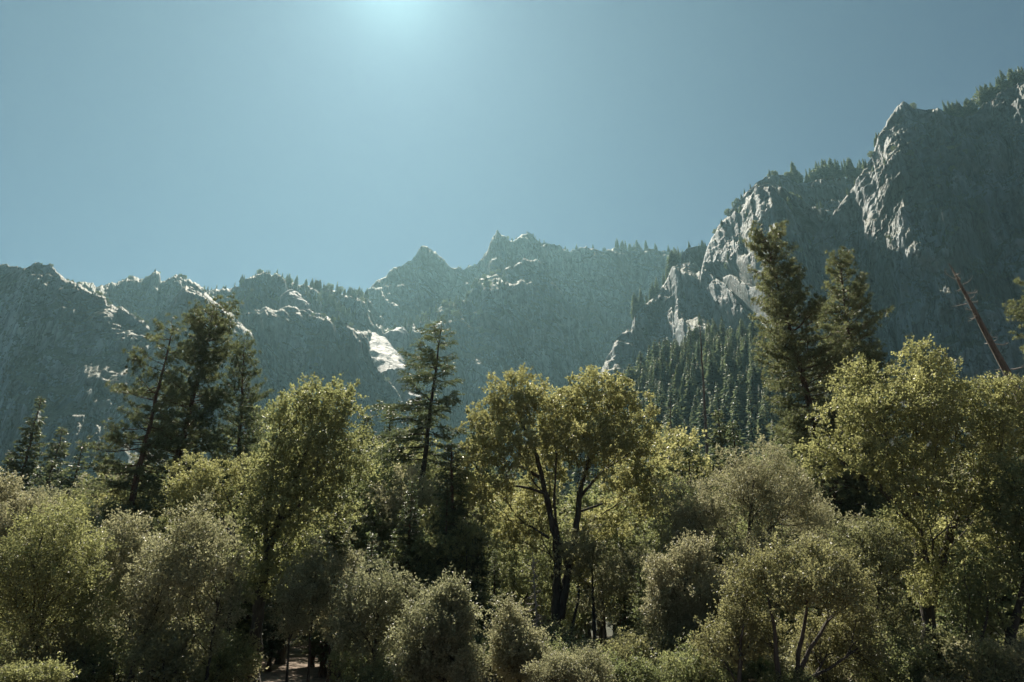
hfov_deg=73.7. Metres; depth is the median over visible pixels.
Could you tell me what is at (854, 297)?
pine tree
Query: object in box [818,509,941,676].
live oak
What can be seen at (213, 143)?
sky
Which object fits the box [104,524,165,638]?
broadleaf tree
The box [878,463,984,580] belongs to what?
broadleaf tree
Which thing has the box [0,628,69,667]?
shrub
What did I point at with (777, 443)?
broadleaf tree
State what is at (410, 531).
cedar tree
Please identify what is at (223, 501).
broadleaf tree
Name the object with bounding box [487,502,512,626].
cedar tree
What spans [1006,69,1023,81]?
bushy tree
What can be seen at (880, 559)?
broadleaf tree
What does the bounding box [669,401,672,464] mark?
dead pine
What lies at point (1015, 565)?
broadleaf tree
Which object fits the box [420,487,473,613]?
cedar tree
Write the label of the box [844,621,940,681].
shrub
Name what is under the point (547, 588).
broadleaf tree
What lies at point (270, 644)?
cedar tree
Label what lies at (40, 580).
broadleaf tree
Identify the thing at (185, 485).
young oak
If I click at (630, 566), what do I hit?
broadleaf tree
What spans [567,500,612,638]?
broadleaf tree
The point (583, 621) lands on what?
broadleaf tree
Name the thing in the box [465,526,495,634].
cedar tree
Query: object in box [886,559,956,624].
broadleaf tree
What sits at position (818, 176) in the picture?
conifer
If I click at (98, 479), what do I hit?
conifer
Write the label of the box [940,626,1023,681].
shrub
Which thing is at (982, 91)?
conifer
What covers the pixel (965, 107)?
bushy tree
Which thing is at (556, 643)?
shrub
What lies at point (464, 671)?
shrub
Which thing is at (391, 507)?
broadleaf tree
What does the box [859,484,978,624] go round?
broadleaf tree
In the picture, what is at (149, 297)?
mountain ridge
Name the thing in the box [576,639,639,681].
shrub
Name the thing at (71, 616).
broadleaf tree
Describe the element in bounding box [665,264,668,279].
conifer
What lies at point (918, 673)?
shrub
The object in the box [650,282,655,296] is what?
conifer
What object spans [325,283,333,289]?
bushy tree
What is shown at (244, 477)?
broadleaf tree
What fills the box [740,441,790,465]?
broadleaf tree
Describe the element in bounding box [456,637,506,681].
shrub
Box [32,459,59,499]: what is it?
conifer
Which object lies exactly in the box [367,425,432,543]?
broadleaf tree
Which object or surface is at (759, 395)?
conifer
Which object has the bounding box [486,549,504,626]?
cedar tree
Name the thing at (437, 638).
live oak
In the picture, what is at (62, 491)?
broadleaf tree
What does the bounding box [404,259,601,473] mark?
mountain shoulder
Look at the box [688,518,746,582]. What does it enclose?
broadleaf tree
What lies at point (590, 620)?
cedar tree
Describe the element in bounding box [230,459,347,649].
broadleaf tree
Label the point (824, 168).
bushy tree
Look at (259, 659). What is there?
shrub
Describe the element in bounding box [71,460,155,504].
broadleaf tree
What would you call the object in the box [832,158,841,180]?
conifer
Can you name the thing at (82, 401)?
cliff
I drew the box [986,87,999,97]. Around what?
bushy tree
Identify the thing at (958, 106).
conifer
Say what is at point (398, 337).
granite slab
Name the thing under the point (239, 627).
cedar tree
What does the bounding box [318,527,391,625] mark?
broadleaf tree
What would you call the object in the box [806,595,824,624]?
cedar tree
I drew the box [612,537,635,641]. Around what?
cedar tree
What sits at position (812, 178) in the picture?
conifer
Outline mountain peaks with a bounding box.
[363,230,668,368]
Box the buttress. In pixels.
[699,174,857,354]
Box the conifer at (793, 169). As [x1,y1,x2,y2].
[790,161,801,180]
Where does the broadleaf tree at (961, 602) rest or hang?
on the ground
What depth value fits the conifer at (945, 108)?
968.58 m
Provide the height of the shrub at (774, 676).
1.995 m
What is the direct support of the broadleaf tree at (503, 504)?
on the ground
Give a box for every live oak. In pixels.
[0,462,71,639]
[0,492,134,662]
[85,504,165,681]
[117,487,258,681]
[317,551,429,681]
[380,561,493,681]
[637,527,753,664]
[642,435,841,681]
[686,525,905,681]
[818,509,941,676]
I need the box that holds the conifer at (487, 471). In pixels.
[460,411,532,621]
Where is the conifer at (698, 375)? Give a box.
[695,365,701,383]
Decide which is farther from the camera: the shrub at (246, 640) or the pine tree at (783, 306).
the pine tree at (783, 306)
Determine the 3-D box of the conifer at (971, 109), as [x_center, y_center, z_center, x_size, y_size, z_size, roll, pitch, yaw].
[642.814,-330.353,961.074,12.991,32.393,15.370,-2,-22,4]
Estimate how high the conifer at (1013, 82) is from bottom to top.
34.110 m
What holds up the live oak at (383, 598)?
on the ground
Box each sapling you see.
[265,555,322,681]
[274,531,344,681]
[313,547,354,681]
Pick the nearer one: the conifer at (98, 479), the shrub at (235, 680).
the shrub at (235, 680)
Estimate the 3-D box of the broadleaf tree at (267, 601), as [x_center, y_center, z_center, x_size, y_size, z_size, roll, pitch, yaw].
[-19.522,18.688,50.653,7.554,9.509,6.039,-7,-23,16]
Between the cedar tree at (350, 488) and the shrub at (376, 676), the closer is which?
the shrub at (376, 676)
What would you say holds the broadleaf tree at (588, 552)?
on the ground
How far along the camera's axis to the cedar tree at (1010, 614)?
41.16 m
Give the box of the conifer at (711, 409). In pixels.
[707,404,720,437]
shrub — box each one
[0,607,123,681]
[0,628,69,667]
[0,652,81,681]
[48,662,86,681]
[62,620,148,681]
[67,658,122,681]
[71,611,141,648]
[105,605,223,681]
[172,611,261,681]
[187,629,255,681]
[198,618,267,681]
[217,651,268,681]
[323,628,403,681]
[341,649,411,681]
[352,615,405,674]
[360,651,407,681]
[442,642,486,681]
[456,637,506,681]
[468,626,490,674]
[470,618,503,681]
[501,630,587,681]
[519,639,620,681]
[528,614,579,645]
[541,628,584,658]
[566,630,612,656]
[576,616,668,681]
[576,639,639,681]
[593,612,663,671]
[612,645,681,681]
[645,619,727,681]
[653,627,736,681]
[705,658,752,681]
[713,659,764,681]
[745,652,783,681]
[757,658,826,681]
[762,641,803,672]
[766,637,886,681]
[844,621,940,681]
[874,623,920,643]
[874,659,944,681]
[908,625,987,681]
[909,667,967,681]
[911,624,1023,681]
[920,612,991,681]
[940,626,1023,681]
[987,617,1023,646]
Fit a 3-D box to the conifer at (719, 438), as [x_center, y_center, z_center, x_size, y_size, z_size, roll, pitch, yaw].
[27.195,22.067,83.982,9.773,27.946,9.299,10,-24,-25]
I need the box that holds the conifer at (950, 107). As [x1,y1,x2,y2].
[947,101,956,115]
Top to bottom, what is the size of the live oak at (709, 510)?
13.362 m
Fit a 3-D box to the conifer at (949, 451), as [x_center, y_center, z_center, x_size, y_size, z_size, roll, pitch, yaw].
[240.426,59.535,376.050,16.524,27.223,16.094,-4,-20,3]
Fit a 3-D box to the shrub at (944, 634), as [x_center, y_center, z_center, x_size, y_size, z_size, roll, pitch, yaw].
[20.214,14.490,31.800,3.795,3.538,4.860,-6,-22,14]
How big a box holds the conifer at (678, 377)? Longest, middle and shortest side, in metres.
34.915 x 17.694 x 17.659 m
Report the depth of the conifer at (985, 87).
959.77 m
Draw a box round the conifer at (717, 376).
[706,349,720,382]
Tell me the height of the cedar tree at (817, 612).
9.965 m
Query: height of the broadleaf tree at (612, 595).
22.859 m
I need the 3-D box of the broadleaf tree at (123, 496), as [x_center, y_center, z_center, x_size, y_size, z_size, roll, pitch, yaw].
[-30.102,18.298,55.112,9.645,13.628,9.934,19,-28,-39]
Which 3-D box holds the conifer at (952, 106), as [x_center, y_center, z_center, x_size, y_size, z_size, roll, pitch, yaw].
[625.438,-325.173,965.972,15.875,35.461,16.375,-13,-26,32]
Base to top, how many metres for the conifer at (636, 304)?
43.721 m
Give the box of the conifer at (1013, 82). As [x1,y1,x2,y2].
[1008,68,1018,85]
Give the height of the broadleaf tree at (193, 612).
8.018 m
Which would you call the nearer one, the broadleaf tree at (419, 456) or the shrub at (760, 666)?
the shrub at (760, 666)
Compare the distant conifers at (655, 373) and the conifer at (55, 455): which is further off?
the distant conifers at (655, 373)
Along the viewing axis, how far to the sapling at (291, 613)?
30.53 m
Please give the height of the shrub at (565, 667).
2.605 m
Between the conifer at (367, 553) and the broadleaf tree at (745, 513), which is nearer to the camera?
the conifer at (367, 553)
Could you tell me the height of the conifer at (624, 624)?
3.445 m
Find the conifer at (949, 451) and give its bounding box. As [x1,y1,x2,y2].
[939,430,955,468]
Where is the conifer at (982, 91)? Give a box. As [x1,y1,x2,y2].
[979,85,988,102]
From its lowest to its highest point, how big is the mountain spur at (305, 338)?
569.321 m
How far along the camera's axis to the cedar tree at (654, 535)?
52.37 m
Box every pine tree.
[73,292,244,545]
[77,312,192,535]
[197,330,276,536]
[742,220,903,555]
[805,245,946,628]
[1001,277,1023,459]
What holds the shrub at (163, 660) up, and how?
on the ground
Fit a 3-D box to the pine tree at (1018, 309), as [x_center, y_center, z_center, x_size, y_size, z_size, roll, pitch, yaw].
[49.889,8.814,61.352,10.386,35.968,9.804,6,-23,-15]
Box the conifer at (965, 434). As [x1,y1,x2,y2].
[956,427,977,480]
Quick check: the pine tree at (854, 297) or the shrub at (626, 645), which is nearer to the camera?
the shrub at (626, 645)
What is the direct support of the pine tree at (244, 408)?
on the ground
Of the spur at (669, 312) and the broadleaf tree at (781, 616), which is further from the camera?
the spur at (669, 312)
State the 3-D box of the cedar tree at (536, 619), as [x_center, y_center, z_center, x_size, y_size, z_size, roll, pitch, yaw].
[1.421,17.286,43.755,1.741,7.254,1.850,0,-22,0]
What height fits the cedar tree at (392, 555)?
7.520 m
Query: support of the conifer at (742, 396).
on the ground
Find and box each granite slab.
[278,289,322,316]
[369,333,407,391]
[383,327,408,359]
[398,383,426,443]
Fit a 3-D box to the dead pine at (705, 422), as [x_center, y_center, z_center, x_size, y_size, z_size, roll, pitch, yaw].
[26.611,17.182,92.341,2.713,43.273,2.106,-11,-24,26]
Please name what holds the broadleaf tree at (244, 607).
on the ground
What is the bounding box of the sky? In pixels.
[0,0,1023,293]
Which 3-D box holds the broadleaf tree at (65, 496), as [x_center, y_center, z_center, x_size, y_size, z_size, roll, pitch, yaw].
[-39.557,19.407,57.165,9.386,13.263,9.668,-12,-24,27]
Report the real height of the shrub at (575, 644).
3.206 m
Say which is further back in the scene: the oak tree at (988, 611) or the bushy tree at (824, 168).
the bushy tree at (824, 168)
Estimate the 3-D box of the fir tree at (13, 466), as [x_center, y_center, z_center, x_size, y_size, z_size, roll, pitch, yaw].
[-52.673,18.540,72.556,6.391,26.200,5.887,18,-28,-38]
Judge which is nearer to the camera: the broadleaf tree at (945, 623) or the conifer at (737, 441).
the broadleaf tree at (945, 623)
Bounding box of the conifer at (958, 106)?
[956,101,963,115]
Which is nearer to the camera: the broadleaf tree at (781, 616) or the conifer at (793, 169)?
the broadleaf tree at (781, 616)
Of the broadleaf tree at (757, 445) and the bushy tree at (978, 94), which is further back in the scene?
the bushy tree at (978, 94)
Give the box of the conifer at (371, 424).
[345,413,382,523]
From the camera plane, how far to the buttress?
972.29 m
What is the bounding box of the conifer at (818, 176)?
[815,164,822,178]
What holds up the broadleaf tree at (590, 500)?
on the ground
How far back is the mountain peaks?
2113.40 m
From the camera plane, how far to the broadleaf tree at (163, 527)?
44.52 m
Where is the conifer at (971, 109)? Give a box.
[965,97,975,112]
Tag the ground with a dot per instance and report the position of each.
(297, 664)
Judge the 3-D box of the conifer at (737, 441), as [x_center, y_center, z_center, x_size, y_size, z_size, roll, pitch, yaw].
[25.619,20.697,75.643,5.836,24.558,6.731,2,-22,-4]
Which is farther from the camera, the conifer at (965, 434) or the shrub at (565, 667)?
the conifer at (965, 434)
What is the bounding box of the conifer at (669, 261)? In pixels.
[667,251,674,272]
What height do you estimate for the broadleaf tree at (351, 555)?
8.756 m
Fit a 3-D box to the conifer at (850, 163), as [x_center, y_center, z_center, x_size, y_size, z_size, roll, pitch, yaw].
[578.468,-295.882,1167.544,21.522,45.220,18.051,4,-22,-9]
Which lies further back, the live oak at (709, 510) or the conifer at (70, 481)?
the conifer at (70, 481)
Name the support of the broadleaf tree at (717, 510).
on the ground
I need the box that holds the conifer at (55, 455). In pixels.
[25,427,71,493]
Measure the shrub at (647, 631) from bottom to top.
3.538 m
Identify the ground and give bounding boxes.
[121,354,1023,681]
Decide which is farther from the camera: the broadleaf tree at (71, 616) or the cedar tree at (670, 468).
the cedar tree at (670, 468)
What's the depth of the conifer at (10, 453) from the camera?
84.24 m
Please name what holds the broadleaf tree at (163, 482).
on the ground
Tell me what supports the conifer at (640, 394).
on the ground
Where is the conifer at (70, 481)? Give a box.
[55,442,89,499]
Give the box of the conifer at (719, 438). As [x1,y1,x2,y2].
[702,409,758,525]
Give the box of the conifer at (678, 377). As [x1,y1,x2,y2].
[672,363,683,397]
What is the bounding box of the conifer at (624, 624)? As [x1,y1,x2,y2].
[620,614,629,636]
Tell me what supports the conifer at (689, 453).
on the ground
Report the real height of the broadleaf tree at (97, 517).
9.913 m
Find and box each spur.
[236,305,420,462]
[597,245,718,391]
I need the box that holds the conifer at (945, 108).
[942,100,948,113]
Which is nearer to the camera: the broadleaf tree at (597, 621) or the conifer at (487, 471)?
the conifer at (487, 471)
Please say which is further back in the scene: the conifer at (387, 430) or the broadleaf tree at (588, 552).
the conifer at (387, 430)
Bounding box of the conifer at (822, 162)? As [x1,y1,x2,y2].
[820,159,827,177]
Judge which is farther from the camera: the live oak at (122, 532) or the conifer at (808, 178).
the conifer at (808, 178)
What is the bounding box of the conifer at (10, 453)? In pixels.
[0,450,14,478]
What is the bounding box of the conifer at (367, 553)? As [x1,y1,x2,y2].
[334,534,385,674]
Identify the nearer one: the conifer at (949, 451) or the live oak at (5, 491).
the live oak at (5, 491)
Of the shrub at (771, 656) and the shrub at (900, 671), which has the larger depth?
the shrub at (771, 656)
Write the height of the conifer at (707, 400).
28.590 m
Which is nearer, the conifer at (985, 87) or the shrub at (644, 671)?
the shrub at (644, 671)
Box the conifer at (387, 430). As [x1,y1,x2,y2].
[375,403,399,494]
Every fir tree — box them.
[2,396,47,512]
[350,315,465,508]
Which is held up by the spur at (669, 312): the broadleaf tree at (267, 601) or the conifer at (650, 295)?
the conifer at (650, 295)
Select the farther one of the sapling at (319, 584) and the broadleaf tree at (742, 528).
the broadleaf tree at (742, 528)
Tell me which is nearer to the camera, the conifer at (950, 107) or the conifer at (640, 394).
the conifer at (640, 394)
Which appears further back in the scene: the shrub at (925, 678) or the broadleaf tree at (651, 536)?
the broadleaf tree at (651, 536)
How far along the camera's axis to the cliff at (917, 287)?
776.02 m
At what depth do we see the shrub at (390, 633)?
33.57 m
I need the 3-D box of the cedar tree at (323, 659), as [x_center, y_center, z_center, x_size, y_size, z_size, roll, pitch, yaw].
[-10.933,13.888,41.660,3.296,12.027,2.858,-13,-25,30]
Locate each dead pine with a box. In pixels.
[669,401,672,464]
[697,330,710,470]
[945,264,1023,415]
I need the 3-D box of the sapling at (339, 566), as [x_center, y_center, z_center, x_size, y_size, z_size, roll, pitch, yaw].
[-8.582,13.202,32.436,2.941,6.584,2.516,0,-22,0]
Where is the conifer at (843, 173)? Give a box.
[841,161,845,178]
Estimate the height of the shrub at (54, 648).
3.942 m
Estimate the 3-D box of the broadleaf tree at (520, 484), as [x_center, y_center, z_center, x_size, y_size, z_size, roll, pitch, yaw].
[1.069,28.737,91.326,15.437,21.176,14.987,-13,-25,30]
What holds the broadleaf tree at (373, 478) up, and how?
on the ground
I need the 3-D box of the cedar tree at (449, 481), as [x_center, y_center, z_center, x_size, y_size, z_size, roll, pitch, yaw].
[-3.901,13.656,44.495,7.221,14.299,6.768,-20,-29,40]
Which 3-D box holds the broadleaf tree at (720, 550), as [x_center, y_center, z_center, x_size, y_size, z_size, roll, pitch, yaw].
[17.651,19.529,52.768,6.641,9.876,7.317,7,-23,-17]
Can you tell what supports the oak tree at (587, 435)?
on the ground
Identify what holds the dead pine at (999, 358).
on the ground
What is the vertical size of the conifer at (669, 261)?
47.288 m
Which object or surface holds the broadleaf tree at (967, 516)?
on the ground
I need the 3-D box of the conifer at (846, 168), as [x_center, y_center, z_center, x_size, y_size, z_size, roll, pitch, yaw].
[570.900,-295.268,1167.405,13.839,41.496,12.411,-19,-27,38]
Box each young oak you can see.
[159,449,265,636]
[480,589,560,681]
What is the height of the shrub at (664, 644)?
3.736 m
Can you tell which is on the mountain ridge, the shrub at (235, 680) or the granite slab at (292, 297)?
the granite slab at (292, 297)
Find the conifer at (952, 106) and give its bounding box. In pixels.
[951,102,957,116]
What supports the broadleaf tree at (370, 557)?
on the ground
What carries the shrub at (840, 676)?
on the ground
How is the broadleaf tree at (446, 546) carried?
on the ground
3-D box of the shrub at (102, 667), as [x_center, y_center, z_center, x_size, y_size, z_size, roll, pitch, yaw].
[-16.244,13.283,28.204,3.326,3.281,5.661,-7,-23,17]
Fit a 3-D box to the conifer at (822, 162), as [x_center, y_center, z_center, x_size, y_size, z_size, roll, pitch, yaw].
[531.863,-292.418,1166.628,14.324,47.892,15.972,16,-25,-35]
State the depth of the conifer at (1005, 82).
959.88 m
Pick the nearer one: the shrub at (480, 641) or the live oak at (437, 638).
the live oak at (437, 638)
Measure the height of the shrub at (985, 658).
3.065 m
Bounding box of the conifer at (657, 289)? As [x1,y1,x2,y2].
[653,278,659,293]
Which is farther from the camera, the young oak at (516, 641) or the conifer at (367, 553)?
the conifer at (367, 553)
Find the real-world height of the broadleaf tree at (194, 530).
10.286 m
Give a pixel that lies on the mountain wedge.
(177, 305)
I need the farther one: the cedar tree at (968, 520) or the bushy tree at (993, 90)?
the bushy tree at (993, 90)
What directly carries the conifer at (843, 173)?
on the cliff at (917, 287)
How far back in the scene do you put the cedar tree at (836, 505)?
49.70 m
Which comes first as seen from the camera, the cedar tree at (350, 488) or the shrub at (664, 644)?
the shrub at (664, 644)
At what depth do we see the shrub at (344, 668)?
29.09 m
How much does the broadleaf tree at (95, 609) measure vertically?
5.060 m
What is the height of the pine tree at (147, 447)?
27.054 m
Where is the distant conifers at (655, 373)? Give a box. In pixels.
[33,133,1022,613]
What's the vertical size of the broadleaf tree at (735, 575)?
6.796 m
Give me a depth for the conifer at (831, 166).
1163.29 m
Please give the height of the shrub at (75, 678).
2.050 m
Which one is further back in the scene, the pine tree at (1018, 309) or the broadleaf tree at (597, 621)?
the broadleaf tree at (597, 621)
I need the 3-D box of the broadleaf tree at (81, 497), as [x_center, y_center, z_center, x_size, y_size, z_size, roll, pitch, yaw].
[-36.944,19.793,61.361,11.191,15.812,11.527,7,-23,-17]
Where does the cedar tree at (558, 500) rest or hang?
on the ground
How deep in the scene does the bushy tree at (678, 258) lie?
1270.55 m
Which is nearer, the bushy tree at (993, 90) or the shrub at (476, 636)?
the shrub at (476, 636)
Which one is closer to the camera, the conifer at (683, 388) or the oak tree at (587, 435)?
the oak tree at (587, 435)
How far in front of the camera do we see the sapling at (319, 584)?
31.89 m
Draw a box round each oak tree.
[219,371,383,681]
[448,362,674,639]
[793,333,1023,679]
[926,443,1023,681]
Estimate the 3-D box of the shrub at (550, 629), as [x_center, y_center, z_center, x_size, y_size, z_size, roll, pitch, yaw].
[2.003,15.557,34.813,5.209,3.792,4.068,-17,-28,37]
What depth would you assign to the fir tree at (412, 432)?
59.72 m
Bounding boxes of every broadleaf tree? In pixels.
[0,518,89,640]
[2,491,104,604]
[17,473,95,523]
[35,580,110,641]
[49,497,134,623]
[56,472,160,539]
[68,586,127,629]
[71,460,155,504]
[88,479,177,624]
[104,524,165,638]
[106,510,226,618]
[136,535,228,631]
[141,458,229,617]
[158,523,227,621]
[162,476,248,555]
[191,542,269,629]
[193,578,236,634]
[203,443,325,618]
[215,398,329,548]
[216,452,338,664]
[225,542,303,647]
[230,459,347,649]
[295,448,431,571]
[301,473,403,667]
[311,523,376,675]
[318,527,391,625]
[343,533,399,579]
[348,451,454,566]
[353,418,486,545]
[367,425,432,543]
[379,524,454,619]
[387,498,492,597]
[403,517,517,628]
[423,468,506,562]
[454,467,542,595]
[479,505,553,617]
[486,513,605,626]
[494,474,552,623]
[522,492,583,593]
[523,499,572,622]
[543,477,640,643]
[544,576,591,640]
[551,512,634,643]
[561,491,609,635]
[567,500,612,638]
[567,502,645,630]
[567,554,631,646]
[584,487,624,635]
[597,421,745,555]
[597,466,713,596]
[602,532,669,622]
[618,519,688,628]
[628,440,726,502]
[629,551,706,651]
[665,479,741,561]
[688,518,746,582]
[690,557,768,656]
[706,479,789,561]
[713,529,760,607]
[714,512,802,673]
[718,427,826,545]
[722,529,820,649]
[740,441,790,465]
[747,585,814,649]
[752,439,785,466]
[755,573,822,640]
[766,431,939,587]
[776,492,874,677]
[847,568,921,636]
[854,517,939,631]
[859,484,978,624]
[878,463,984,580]
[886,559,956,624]
[898,527,1023,643]
[902,579,959,631]
[924,501,982,529]
[928,446,1015,533]
[961,515,1023,619]
[965,578,1023,644]
[970,528,1020,605]
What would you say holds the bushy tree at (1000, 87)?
on the cliff at (917, 287)
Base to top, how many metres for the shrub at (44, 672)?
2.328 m
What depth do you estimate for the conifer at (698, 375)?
587.04 m
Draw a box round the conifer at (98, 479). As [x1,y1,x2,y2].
[75,452,113,629]
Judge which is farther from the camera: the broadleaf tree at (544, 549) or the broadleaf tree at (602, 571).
the broadleaf tree at (544, 549)
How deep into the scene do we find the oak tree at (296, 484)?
37.02 m
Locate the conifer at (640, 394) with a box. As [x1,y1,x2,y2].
[637,385,644,402]
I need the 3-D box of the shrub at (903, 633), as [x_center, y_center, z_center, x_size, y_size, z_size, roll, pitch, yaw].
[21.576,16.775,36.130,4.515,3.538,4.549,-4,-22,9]
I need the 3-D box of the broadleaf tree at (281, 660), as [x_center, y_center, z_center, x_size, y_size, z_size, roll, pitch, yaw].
[-17.125,16.205,51.313,10.874,14.917,10.557,-9,-24,22]
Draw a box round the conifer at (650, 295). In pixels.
[649,288,652,299]
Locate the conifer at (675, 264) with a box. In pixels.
[669,250,676,266]
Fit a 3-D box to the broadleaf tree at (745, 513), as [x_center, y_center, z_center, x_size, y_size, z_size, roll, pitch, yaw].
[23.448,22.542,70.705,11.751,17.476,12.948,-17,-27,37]
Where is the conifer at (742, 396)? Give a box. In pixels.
[737,388,748,423]
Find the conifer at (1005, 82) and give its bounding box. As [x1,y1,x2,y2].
[999,70,1011,87]
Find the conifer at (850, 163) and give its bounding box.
[845,157,857,178]
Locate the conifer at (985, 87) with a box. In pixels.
[984,83,994,99]
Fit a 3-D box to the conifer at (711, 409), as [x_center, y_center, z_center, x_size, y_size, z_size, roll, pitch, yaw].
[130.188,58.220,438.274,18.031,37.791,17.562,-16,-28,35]
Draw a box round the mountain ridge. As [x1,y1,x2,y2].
[76,271,389,464]
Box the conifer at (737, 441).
[720,420,754,525]
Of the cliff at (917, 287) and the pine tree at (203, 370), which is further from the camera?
the cliff at (917, 287)
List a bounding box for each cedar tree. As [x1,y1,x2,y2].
[94,504,129,621]
[225,476,276,650]
[249,528,294,671]
[292,527,326,666]
[302,489,353,677]
[339,456,361,535]
[379,543,402,635]
[389,480,423,622]
[413,442,499,624]
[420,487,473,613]
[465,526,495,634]
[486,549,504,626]
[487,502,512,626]
[525,552,545,629]
[532,484,587,641]
[571,488,597,636]
[605,491,649,634]
[607,605,638,628]
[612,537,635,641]
[645,512,662,629]
[663,465,688,534]
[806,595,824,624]
[809,515,846,672]
[827,503,860,601]
[958,501,981,629]
[978,520,1023,641]
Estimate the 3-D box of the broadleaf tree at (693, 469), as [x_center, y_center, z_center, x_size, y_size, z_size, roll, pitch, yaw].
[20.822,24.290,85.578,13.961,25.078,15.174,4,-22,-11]
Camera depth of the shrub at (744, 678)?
28.98 m
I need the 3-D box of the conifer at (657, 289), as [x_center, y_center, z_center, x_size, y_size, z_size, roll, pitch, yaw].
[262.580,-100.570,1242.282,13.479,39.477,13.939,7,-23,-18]
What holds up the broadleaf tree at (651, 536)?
on the ground
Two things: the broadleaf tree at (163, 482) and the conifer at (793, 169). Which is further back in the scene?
the conifer at (793, 169)
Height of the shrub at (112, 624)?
4.015 m
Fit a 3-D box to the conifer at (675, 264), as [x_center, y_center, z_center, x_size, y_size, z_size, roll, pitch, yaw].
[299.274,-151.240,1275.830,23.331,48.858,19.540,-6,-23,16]
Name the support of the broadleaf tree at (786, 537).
on the ground
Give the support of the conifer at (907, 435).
on the ground
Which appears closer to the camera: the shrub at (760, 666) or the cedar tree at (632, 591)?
the shrub at (760, 666)
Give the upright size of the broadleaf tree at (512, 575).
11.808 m
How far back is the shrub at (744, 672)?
30.44 m
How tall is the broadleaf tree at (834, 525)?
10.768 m
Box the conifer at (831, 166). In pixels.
[828,158,839,180]
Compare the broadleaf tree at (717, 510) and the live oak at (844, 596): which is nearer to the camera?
the live oak at (844, 596)
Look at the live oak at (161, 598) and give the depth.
27.82 m
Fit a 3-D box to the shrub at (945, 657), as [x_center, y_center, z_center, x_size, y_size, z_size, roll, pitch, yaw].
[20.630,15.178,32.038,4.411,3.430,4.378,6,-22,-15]
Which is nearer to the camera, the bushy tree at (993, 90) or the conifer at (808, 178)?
the bushy tree at (993, 90)
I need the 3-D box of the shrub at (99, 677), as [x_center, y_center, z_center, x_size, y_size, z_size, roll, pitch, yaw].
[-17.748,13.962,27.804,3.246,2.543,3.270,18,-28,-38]
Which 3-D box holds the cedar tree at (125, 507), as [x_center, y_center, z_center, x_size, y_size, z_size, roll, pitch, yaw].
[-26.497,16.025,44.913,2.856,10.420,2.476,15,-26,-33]
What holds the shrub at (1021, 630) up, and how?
on the ground
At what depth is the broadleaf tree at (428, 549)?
40.42 m
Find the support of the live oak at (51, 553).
on the ground
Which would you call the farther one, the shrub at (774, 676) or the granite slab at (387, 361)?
the granite slab at (387, 361)
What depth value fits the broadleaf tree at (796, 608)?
45.08 m
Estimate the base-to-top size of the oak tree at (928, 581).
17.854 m
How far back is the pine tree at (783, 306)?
57.23 m
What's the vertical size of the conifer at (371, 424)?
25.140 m
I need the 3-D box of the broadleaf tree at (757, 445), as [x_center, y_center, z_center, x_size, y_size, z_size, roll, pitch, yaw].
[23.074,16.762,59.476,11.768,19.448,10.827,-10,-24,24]
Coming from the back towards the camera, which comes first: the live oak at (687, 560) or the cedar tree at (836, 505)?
the cedar tree at (836, 505)
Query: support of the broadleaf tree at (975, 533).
on the ground
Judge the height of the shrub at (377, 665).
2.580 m
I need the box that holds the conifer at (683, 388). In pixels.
[679,372,696,411]
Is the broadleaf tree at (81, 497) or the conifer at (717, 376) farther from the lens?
the conifer at (717, 376)
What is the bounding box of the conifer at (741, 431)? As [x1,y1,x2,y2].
[735,419,746,452]
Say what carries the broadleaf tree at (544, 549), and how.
on the ground
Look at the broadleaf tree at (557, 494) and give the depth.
90.08 m
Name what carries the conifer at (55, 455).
on the ground
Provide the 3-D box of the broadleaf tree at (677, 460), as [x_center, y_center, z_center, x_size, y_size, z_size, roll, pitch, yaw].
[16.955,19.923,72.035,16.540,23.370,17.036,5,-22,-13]
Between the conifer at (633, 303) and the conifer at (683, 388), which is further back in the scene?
the conifer at (633, 303)
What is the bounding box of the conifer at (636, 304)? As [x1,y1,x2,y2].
[633,293,638,310]
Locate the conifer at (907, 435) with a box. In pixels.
[899,431,911,463]
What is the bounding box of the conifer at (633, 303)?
[630,294,639,313]
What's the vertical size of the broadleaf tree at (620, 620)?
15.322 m
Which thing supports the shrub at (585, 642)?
on the ground
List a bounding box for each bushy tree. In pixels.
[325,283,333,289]
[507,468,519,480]
[667,254,680,264]
[808,164,831,176]
[855,165,863,173]
[960,105,973,111]
[963,99,979,111]
[970,89,991,104]
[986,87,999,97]
[989,84,1006,91]
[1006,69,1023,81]
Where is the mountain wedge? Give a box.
[139,285,301,471]
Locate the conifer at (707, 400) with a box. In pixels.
[705,389,710,410]
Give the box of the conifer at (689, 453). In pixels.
[677,447,716,531]
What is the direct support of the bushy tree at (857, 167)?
on the buttress
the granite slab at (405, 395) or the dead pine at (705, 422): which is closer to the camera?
the dead pine at (705, 422)
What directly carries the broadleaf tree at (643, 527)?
on the ground
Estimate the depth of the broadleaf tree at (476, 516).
69.70 m
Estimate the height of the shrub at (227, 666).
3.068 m
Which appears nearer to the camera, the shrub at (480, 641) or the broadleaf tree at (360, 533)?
the shrub at (480, 641)
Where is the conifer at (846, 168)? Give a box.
[843,159,850,178]
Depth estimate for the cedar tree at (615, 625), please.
84.68 m
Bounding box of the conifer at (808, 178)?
[805,169,810,181]
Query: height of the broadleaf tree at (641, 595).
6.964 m
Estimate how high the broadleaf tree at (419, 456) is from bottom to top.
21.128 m
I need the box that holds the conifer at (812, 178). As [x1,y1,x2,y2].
[808,168,814,180]
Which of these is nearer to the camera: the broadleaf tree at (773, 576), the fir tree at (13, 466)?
the broadleaf tree at (773, 576)
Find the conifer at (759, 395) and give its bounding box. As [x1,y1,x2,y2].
[758,384,763,410]
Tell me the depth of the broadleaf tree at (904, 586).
40.43 m
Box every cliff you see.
[0,262,189,498]
[811,79,1023,410]

